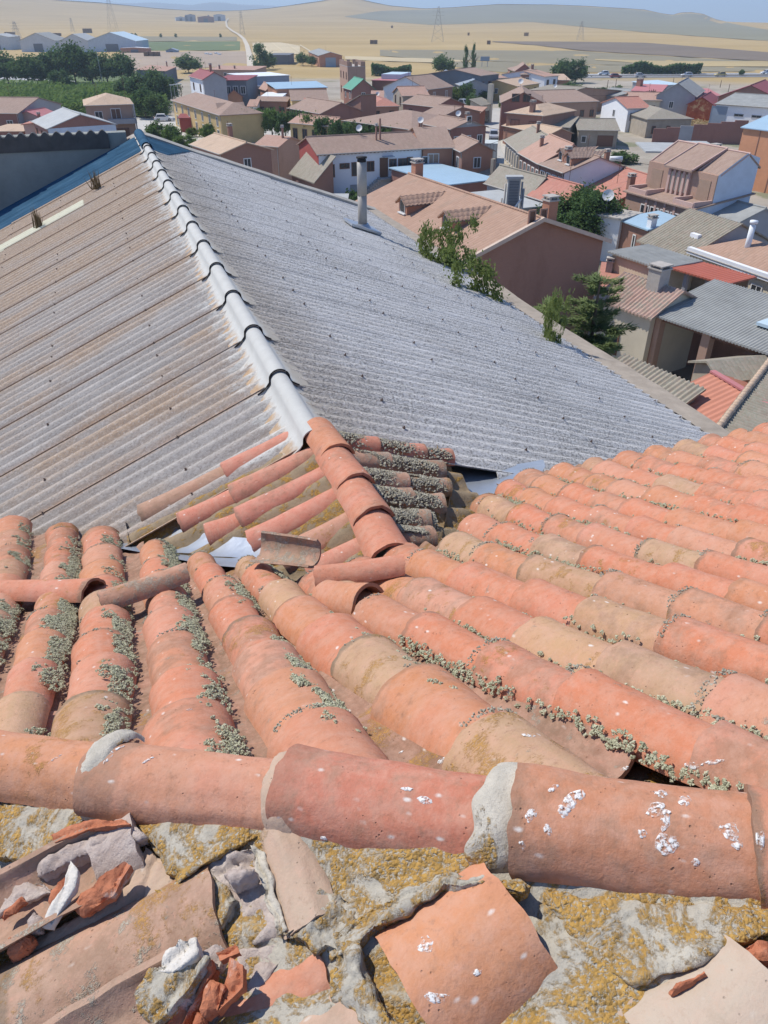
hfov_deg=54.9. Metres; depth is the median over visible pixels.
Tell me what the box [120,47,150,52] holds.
long canopy
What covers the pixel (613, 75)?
motorway car
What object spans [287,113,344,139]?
orange house
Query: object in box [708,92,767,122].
white warehouse
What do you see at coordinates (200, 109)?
yellow house
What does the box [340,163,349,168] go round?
window
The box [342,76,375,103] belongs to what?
green roof house
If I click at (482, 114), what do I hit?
brown house
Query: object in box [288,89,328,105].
yellow gable house
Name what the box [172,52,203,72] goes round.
tree
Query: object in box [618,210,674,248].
blue roof garage
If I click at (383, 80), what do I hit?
pink roof hall
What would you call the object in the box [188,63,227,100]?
red roof white house
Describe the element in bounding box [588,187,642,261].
white annex
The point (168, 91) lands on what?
tree
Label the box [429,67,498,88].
dark brick house
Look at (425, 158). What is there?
window
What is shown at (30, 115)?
pink roof house
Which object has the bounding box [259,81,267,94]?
orange gable shed
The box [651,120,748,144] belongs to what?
brick boundary wall
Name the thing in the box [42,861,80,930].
plaster stick
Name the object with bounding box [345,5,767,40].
fallow hill
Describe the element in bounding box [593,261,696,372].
mossy tile house
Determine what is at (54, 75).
tree
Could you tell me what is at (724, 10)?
sky
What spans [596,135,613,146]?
garage door
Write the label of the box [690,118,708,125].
dry brush
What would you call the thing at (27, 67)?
tree
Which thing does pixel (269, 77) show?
white roof factory
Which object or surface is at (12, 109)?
brown roof house
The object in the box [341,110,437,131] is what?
brown house
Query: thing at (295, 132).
window
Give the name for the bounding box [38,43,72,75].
tree
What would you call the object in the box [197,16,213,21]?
farm building
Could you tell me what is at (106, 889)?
tile shard
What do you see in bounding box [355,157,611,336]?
brick house
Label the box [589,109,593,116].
window
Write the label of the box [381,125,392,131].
plane tree
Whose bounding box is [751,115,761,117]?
window
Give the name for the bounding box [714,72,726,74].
motorway car
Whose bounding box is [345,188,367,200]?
tree
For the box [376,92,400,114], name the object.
red roof house
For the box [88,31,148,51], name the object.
farm shed
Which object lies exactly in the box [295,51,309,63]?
tree
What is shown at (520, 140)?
terraced house
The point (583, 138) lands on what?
window
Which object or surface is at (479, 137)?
window
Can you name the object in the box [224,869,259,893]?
plaster chunk
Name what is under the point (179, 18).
farm building
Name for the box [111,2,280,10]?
distant hills
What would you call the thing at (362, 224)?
metal vent pipe
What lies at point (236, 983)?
tile shard
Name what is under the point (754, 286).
window
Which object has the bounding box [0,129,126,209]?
end wall
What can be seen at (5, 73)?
tree
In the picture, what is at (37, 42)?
farm shed
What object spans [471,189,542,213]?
grey roof shed
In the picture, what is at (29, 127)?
pink annex
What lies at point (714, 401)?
terracotta shed
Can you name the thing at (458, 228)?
shrub
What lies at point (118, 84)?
tree
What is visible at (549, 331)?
shrub
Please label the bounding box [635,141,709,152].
grey shed
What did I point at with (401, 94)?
stone gable house
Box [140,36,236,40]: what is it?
fallow field
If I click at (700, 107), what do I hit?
rusty shed
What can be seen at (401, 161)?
window
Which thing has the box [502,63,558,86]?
white wall house
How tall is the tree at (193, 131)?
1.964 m
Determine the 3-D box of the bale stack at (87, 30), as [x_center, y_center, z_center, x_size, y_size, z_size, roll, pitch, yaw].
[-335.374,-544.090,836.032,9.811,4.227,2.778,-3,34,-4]
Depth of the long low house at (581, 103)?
162.32 m
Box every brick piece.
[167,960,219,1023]
[668,971,707,996]
[746,940,767,968]
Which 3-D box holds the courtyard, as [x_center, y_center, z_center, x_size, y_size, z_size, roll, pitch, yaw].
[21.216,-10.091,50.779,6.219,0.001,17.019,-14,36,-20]
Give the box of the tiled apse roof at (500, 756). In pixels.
[0,422,767,1023]
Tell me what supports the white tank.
on the ground at (324, 24)
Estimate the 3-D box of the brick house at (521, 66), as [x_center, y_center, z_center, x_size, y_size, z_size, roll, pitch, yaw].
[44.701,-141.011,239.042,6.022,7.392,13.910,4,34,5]
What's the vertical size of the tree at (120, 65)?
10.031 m
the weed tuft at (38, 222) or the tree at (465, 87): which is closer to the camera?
the weed tuft at (38, 222)
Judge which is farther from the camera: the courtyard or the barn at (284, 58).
the barn at (284, 58)
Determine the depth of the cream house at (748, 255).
57.00 m
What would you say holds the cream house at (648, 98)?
on the ground at (324, 24)
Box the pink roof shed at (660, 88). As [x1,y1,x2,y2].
[631,84,667,92]
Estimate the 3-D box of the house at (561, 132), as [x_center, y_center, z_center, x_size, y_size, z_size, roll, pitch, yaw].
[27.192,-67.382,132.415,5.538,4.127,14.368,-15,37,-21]
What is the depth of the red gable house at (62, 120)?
119.65 m
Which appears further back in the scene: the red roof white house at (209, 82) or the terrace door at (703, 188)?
the red roof white house at (209, 82)
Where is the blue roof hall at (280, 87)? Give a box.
[266,81,327,99]
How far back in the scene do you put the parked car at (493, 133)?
142.57 m
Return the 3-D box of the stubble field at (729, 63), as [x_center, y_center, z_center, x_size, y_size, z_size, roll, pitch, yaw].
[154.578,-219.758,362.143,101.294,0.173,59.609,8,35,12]
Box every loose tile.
[0,578,105,602]
[97,563,189,607]
[249,531,320,567]
[312,580,383,614]
[313,554,405,586]
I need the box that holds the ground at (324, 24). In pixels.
[0,0,767,381]
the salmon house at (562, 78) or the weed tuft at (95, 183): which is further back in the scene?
the salmon house at (562, 78)
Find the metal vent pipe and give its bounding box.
[343,156,381,234]
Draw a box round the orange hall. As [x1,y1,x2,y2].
[738,115,767,193]
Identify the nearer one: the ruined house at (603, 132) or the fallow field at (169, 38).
the ruined house at (603, 132)
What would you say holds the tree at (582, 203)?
on the ground at (324, 24)
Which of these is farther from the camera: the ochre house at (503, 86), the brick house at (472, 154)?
the ochre house at (503, 86)
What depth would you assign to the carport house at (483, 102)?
162.86 m
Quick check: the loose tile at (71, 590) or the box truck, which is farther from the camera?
the box truck
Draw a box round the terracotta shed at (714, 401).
[689,370,767,422]
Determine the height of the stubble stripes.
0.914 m
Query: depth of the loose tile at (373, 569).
3.32 m
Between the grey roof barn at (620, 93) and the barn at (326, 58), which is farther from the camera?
the barn at (326, 58)
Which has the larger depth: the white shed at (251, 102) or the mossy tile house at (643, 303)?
the white shed at (251, 102)
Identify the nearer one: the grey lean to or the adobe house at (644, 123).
the grey lean to
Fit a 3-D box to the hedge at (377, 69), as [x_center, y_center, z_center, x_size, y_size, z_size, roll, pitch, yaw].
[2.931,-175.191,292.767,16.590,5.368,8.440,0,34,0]
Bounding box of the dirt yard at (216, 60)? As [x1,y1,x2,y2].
[121,51,246,72]
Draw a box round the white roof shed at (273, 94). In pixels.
[261,92,286,95]
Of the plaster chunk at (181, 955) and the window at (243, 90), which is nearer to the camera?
the plaster chunk at (181, 955)
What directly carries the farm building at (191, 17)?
on the ground at (324, 24)
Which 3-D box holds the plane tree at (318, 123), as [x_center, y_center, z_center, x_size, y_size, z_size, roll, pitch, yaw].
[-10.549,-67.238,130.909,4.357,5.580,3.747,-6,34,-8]
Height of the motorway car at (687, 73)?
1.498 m
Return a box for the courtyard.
[671,363,694,379]
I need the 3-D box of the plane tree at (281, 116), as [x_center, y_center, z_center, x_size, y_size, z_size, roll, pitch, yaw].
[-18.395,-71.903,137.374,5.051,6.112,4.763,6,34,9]
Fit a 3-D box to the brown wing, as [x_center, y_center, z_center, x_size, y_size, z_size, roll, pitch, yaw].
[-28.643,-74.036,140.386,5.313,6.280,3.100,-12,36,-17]
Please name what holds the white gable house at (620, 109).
on the ground at (324, 24)
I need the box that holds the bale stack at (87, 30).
[82,28,91,32]
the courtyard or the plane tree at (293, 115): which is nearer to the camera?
the courtyard
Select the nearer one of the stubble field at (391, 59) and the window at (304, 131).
the window at (304, 131)
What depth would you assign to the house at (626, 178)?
80.72 m
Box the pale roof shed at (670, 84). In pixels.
[631,80,676,88]
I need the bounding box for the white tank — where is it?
[609,156,622,161]
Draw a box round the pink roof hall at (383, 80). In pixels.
[371,71,410,90]
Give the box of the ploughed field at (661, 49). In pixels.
[493,41,767,60]
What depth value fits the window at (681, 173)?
72.35 m
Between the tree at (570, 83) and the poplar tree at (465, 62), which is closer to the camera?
the tree at (570, 83)
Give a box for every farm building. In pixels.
[175,16,184,20]
[187,14,195,20]
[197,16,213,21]
[213,14,225,20]
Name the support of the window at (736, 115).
in the white warehouse at (751, 107)
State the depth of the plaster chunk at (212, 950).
1.42 m
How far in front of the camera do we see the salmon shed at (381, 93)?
181.83 m
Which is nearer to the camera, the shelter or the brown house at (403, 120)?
the brown house at (403, 120)
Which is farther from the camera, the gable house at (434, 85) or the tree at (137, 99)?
the gable house at (434, 85)
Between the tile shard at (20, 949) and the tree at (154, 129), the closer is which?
the tile shard at (20, 949)
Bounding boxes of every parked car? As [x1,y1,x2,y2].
[154,113,172,120]
[489,129,497,139]
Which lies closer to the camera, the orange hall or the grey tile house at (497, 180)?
the grey tile house at (497, 180)
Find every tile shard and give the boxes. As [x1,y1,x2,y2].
[1,896,28,920]
[7,935,37,962]
[48,878,64,903]
[74,861,133,917]
[193,1012,208,1023]
[199,979,226,1021]
[216,944,241,964]
[217,958,246,1015]
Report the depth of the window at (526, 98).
137.39 m
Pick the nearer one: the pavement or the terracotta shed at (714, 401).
the terracotta shed at (714, 401)
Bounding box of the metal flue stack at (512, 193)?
[500,175,524,209]
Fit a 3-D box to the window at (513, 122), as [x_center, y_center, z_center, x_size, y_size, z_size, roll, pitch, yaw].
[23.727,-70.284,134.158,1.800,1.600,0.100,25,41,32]
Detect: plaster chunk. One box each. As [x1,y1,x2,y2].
[27,912,45,936]
[159,937,203,972]
[203,944,227,973]
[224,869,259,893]
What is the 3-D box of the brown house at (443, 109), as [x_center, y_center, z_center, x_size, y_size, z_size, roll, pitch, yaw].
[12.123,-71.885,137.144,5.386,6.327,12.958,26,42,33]
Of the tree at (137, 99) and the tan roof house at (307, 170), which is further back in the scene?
the tree at (137, 99)
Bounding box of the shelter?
[166,48,178,51]
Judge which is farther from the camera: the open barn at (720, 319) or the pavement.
the pavement
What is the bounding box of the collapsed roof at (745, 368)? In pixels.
[688,354,767,381]
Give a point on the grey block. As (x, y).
(245, 87)
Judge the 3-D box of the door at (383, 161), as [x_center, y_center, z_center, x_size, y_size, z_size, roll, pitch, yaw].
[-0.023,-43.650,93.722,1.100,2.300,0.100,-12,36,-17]
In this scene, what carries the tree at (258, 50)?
on the ground at (324, 24)
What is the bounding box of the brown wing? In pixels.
[216,102,244,108]
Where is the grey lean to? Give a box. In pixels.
[333,193,348,197]
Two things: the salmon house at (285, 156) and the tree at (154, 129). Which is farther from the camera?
the tree at (154, 129)
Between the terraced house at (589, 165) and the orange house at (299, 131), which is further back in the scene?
the orange house at (299, 131)
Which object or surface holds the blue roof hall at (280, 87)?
on the ground at (324, 24)
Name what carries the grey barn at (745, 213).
on the ground at (324, 24)
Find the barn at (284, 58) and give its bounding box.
[269,53,293,64]
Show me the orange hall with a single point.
(754, 140)
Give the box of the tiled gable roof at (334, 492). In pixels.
[126,417,478,581]
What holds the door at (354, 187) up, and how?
in the white house at (382, 151)
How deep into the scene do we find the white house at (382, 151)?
93.28 m
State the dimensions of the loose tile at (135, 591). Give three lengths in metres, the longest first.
0.434 x 0.155 x 0.076 m
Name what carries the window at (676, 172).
in the town house at (710, 178)
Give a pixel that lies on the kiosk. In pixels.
(185, 120)
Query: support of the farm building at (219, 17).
on the ground at (324, 24)
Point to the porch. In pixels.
(701, 273)
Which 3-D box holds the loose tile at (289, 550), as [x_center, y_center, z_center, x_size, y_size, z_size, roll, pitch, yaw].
[-0.494,0.203,3.731,0.365,0.079,0.180,4,63,27]
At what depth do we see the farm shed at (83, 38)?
466.30 m
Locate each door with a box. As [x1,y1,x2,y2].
[350,184,356,194]
[380,158,387,176]
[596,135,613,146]
[649,168,662,188]
[695,179,711,200]
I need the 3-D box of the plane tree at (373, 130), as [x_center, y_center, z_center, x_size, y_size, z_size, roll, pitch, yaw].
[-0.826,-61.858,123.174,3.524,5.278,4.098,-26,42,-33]
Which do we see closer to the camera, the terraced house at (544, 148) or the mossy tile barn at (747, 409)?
the mossy tile barn at (747, 409)
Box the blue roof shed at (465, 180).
[388,163,489,191]
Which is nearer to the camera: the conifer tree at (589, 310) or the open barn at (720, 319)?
the conifer tree at (589, 310)
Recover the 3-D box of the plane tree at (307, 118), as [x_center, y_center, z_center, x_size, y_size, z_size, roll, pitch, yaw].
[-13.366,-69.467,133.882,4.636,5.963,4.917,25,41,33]
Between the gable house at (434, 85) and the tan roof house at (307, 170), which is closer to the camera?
the tan roof house at (307, 170)
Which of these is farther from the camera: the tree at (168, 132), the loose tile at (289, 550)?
the tree at (168, 132)
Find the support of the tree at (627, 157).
on the ground at (324, 24)
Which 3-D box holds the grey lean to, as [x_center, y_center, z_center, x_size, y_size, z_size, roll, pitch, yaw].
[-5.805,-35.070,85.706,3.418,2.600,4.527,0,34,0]
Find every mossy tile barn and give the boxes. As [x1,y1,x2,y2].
[617,353,706,404]
[717,358,767,431]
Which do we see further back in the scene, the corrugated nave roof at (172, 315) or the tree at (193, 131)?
the tree at (193, 131)
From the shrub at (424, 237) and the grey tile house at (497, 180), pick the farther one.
the grey tile house at (497, 180)
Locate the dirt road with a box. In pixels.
[225,18,253,65]
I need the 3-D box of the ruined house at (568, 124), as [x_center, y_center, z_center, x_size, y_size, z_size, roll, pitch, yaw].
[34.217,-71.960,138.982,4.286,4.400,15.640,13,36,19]
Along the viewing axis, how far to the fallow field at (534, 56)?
421.40 m
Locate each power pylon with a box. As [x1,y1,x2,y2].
[106,0,116,30]
[431,7,443,40]
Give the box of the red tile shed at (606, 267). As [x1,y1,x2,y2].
[599,256,619,286]
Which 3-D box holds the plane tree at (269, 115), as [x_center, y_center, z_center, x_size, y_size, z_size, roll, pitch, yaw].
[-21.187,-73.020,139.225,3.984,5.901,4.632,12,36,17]
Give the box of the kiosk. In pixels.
[177,113,191,131]
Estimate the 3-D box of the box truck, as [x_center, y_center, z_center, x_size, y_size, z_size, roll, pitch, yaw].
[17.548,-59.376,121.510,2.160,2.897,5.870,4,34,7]
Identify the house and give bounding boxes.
[0,86,61,125]
[22,107,52,122]
[30,107,116,133]
[83,79,137,136]
[171,92,263,142]
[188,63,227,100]
[188,121,273,173]
[255,125,300,179]
[256,90,289,114]
[286,97,362,130]
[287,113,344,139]
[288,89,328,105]
[289,152,335,192]
[296,118,424,194]
[339,59,365,100]
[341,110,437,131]
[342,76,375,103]
[346,94,377,116]
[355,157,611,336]
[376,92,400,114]
[382,73,453,101]
[392,79,428,110]
[401,94,465,111]
[408,117,454,166]
[423,108,488,144]
[424,104,480,122]
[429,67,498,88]
[444,70,487,99]
[453,134,495,172]
[464,105,487,124]
[469,84,493,122]
[483,164,547,197]
[492,77,540,101]
[498,78,544,139]
[501,124,573,143]
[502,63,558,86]
[503,121,548,168]
[504,95,576,143]
[507,64,543,79]
[513,61,530,71]
[516,133,577,173]
[525,162,584,215]
[530,77,621,111]
[531,89,599,117]
[537,135,624,186]
[552,116,582,140]
[555,74,570,84]
[574,107,620,148]
[585,161,646,207]
[588,148,625,185]
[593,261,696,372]
[600,96,648,131]
[623,78,643,91]
[623,140,760,215]
[626,83,662,107]
[628,105,693,137]
[655,76,705,115]
[685,220,767,293]
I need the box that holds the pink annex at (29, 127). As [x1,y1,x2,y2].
[21,112,40,133]
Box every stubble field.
[345,56,464,61]
[595,59,767,65]
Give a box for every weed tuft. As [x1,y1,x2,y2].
[30,207,42,228]
[84,170,100,189]
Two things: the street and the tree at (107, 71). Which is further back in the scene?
the tree at (107, 71)
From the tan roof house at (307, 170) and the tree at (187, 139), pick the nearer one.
the tan roof house at (307, 170)
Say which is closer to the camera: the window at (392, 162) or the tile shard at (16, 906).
the tile shard at (16, 906)
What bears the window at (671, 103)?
in the grey house at (677, 97)
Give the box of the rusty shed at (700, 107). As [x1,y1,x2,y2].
[686,85,717,121]
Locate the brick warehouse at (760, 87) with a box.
[717,79,767,101]
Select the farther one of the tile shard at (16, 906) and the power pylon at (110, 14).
the power pylon at (110, 14)
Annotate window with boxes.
[94,111,102,118]
[110,108,121,118]
[240,86,245,93]
[243,158,251,166]
[293,128,297,138]
[302,129,306,138]
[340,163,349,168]
[351,162,356,175]
[367,161,373,171]
[389,159,396,169]
[398,158,407,165]
[422,156,428,163]
[427,153,438,162]
[456,156,459,167]
[473,157,480,167]
[477,134,482,142]
[510,119,519,125]
[511,94,519,101]
[511,151,513,166]
[522,94,530,101]
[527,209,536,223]
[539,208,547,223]
[581,136,586,142]
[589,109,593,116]
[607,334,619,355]
[631,234,635,246]
[639,203,648,212]
[668,101,673,107]
[673,172,677,189]
[678,173,682,191]
[682,174,687,192]
[734,113,743,116]
[750,283,762,291]
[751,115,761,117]
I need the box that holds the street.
[484,108,504,163]
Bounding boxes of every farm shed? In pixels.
[0,33,20,49]
[19,32,63,51]
[58,33,94,51]
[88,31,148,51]
[135,62,177,79]
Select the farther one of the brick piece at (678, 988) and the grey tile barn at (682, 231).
the grey tile barn at (682, 231)
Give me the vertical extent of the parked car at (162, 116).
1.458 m
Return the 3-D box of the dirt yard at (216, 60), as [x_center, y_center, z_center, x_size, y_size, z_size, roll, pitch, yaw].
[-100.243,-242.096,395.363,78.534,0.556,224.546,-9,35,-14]
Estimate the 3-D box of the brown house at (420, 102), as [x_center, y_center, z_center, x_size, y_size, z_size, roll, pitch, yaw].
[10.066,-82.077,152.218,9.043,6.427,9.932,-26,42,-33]
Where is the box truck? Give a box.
[485,140,497,161]
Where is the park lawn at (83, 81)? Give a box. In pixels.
[0,75,151,117]
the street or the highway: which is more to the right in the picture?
the highway
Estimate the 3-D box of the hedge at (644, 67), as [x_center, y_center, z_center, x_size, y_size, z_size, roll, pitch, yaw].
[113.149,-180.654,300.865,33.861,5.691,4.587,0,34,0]
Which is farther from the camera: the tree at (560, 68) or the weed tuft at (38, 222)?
the tree at (560, 68)
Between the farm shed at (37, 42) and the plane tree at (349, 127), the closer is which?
the plane tree at (349, 127)
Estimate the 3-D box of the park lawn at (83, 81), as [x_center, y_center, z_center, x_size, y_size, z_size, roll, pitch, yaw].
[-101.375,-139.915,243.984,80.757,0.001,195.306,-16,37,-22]
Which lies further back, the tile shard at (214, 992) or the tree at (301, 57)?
the tree at (301, 57)
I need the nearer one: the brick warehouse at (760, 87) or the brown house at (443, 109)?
the brown house at (443, 109)
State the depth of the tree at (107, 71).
257.26 m
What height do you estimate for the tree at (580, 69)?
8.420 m
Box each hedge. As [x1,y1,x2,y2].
[371,62,411,75]
[621,60,703,73]
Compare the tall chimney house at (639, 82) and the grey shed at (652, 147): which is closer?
the grey shed at (652, 147)
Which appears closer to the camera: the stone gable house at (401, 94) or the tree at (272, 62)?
the stone gable house at (401, 94)
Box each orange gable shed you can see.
[228,89,242,101]
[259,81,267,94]
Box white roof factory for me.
[227,72,289,95]
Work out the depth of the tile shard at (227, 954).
1.40 m
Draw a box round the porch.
[672,262,756,290]
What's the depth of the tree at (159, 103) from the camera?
168.96 m
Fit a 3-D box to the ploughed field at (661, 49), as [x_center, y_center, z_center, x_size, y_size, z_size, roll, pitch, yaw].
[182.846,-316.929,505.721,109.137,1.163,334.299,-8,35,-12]
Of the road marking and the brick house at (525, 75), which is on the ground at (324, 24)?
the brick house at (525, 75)
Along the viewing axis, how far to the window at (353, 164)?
92.46 m
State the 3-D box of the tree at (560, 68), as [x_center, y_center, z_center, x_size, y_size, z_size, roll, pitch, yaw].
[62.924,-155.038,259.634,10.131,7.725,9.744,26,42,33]
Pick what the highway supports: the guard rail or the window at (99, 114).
the guard rail
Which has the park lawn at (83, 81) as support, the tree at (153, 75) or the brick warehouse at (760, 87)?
the tree at (153, 75)
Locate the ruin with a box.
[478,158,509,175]
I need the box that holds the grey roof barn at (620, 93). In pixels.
[606,87,631,99]
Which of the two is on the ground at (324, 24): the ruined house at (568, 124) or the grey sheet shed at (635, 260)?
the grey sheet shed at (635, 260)
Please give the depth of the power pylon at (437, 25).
612.57 m
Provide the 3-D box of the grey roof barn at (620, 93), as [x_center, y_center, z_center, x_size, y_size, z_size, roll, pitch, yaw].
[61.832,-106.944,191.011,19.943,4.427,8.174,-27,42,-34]
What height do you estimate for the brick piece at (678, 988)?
0.051 m
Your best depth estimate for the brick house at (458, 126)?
112.04 m
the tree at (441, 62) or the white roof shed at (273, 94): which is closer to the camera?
the white roof shed at (273, 94)
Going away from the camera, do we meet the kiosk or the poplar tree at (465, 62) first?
the kiosk
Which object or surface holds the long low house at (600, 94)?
on the ground at (324, 24)
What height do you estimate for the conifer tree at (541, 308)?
6.051 m
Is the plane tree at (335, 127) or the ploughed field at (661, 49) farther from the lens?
the ploughed field at (661, 49)
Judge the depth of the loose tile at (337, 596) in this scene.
3.13 m
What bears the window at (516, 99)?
in the brick gable house at (521, 96)
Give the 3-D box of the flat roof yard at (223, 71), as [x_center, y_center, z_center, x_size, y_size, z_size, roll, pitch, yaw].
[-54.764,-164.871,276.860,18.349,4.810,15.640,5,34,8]
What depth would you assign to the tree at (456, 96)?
195.39 m
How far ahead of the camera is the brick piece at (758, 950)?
1.20 m
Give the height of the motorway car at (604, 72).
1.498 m
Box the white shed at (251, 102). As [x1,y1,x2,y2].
[246,99,260,109]
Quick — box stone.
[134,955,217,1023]
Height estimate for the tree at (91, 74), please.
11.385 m
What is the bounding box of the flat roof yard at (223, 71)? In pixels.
[207,65,266,76]
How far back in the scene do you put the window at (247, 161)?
89.31 m
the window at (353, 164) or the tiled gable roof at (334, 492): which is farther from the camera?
the window at (353, 164)
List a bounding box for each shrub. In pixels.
[416,219,449,258]
[424,210,482,273]
[435,237,509,302]
[541,287,574,343]
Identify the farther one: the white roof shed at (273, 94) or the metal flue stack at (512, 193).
the white roof shed at (273, 94)
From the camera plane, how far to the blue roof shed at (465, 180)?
87.71 m
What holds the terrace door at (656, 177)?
in the town house at (710, 178)
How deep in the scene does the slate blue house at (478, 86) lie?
199.49 m
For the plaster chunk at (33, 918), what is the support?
on the tiled apse roof at (500, 756)
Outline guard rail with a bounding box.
[588,75,767,75]
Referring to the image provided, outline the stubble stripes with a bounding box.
[252,42,299,54]
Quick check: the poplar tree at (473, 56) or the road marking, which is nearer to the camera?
the poplar tree at (473, 56)
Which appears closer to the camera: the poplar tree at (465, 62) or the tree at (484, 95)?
the tree at (484, 95)
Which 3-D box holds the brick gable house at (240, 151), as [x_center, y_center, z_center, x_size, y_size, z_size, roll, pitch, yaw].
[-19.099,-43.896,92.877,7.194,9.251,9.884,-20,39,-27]
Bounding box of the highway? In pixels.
[585,73,767,77]
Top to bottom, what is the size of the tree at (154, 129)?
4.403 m
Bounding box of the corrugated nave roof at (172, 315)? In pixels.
[0,129,729,557]
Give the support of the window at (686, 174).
in the town house at (710, 178)
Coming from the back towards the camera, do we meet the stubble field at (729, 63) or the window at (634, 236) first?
the stubble field at (729, 63)
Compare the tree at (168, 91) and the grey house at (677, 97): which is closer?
the grey house at (677, 97)
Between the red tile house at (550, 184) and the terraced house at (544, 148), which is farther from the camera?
the terraced house at (544, 148)
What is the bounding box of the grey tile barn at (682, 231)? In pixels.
[636,208,767,255]
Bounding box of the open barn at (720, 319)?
[646,279,767,379]
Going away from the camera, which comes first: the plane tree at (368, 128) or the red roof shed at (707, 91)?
the plane tree at (368, 128)
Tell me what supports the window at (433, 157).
in the brick house at (437, 143)
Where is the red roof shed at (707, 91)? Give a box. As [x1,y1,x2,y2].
[702,88,719,95]
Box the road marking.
[588,73,766,74]
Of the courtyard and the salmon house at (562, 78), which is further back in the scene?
the salmon house at (562, 78)
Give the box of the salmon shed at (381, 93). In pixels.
[371,91,383,96]
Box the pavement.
[501,140,505,154]
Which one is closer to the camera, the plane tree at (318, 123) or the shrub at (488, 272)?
the shrub at (488, 272)
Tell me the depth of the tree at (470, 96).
185.98 m
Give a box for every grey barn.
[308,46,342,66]
[712,200,767,236]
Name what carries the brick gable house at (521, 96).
on the ground at (324, 24)
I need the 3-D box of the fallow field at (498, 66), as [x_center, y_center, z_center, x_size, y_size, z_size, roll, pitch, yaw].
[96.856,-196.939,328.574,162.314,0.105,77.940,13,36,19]
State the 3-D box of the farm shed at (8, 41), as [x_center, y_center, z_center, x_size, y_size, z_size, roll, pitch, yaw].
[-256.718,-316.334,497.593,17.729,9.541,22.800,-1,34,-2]
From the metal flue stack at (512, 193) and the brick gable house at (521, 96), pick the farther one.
the brick gable house at (521, 96)
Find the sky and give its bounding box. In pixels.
[68,0,767,22]
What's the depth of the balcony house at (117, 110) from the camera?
138.93 m
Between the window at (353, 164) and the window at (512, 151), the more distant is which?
the window at (512, 151)
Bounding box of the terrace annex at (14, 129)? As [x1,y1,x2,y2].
[0,124,24,134]
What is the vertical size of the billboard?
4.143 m
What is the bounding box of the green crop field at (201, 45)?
[148,41,239,50]
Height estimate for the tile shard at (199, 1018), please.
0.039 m
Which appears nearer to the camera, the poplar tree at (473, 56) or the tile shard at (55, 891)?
the tile shard at (55, 891)
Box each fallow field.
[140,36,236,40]
[380,50,767,66]
[453,62,767,71]
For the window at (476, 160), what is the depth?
93.21 m
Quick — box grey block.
[224,75,257,105]
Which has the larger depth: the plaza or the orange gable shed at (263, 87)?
the orange gable shed at (263, 87)
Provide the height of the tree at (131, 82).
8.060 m
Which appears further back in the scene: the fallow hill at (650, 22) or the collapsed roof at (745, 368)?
the fallow hill at (650, 22)
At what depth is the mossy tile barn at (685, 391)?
38.46 m
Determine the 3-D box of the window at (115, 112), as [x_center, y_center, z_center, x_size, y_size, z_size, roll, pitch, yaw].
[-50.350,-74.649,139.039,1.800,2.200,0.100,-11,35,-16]
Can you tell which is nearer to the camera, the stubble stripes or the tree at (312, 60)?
the tree at (312, 60)
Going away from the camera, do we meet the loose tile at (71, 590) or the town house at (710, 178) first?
the loose tile at (71, 590)
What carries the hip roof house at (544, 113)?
on the ground at (324, 24)
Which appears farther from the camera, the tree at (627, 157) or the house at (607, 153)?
the tree at (627, 157)
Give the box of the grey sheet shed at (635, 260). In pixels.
[607,244,702,290]
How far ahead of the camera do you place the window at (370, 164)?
93.03 m
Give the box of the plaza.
[134,116,290,143]
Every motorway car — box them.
[598,71,609,74]
[609,73,621,77]
[680,72,692,76]
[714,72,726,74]
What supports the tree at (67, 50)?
on the park lawn at (83, 81)
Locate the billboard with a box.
[480,56,489,66]
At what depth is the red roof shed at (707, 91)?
180.09 m
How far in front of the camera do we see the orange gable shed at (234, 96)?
173.83 m
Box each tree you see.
[0,48,17,83]
[6,53,46,80]
[23,50,58,81]
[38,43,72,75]
[46,68,73,87]
[52,39,88,82]
[70,47,106,82]
[87,49,117,82]
[105,50,138,78]
[110,73,129,94]
[122,69,154,92]
[129,86,157,117]
[140,66,171,93]
[141,92,172,116]
[143,118,170,136]
[155,75,182,100]
[160,123,184,140]
[170,133,197,147]
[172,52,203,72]
[185,126,199,136]
[196,122,214,137]
[248,42,270,67]
[261,51,277,67]
[261,107,278,134]
[273,106,293,135]
[284,109,307,121]
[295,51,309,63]
[299,110,315,126]
[307,55,317,64]
[312,114,333,134]
[326,116,344,134]
[342,120,358,133]
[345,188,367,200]
[357,119,372,132]
[367,124,383,132]
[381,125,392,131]
[431,52,457,71]
[452,86,462,100]
[456,81,475,98]
[461,44,468,67]
[465,91,480,105]
[468,42,479,67]
[478,88,494,98]
[533,294,568,325]
[535,175,630,236]
[549,58,574,77]
[556,271,639,358]
[562,80,582,85]
[564,56,591,82]
[610,149,639,164]

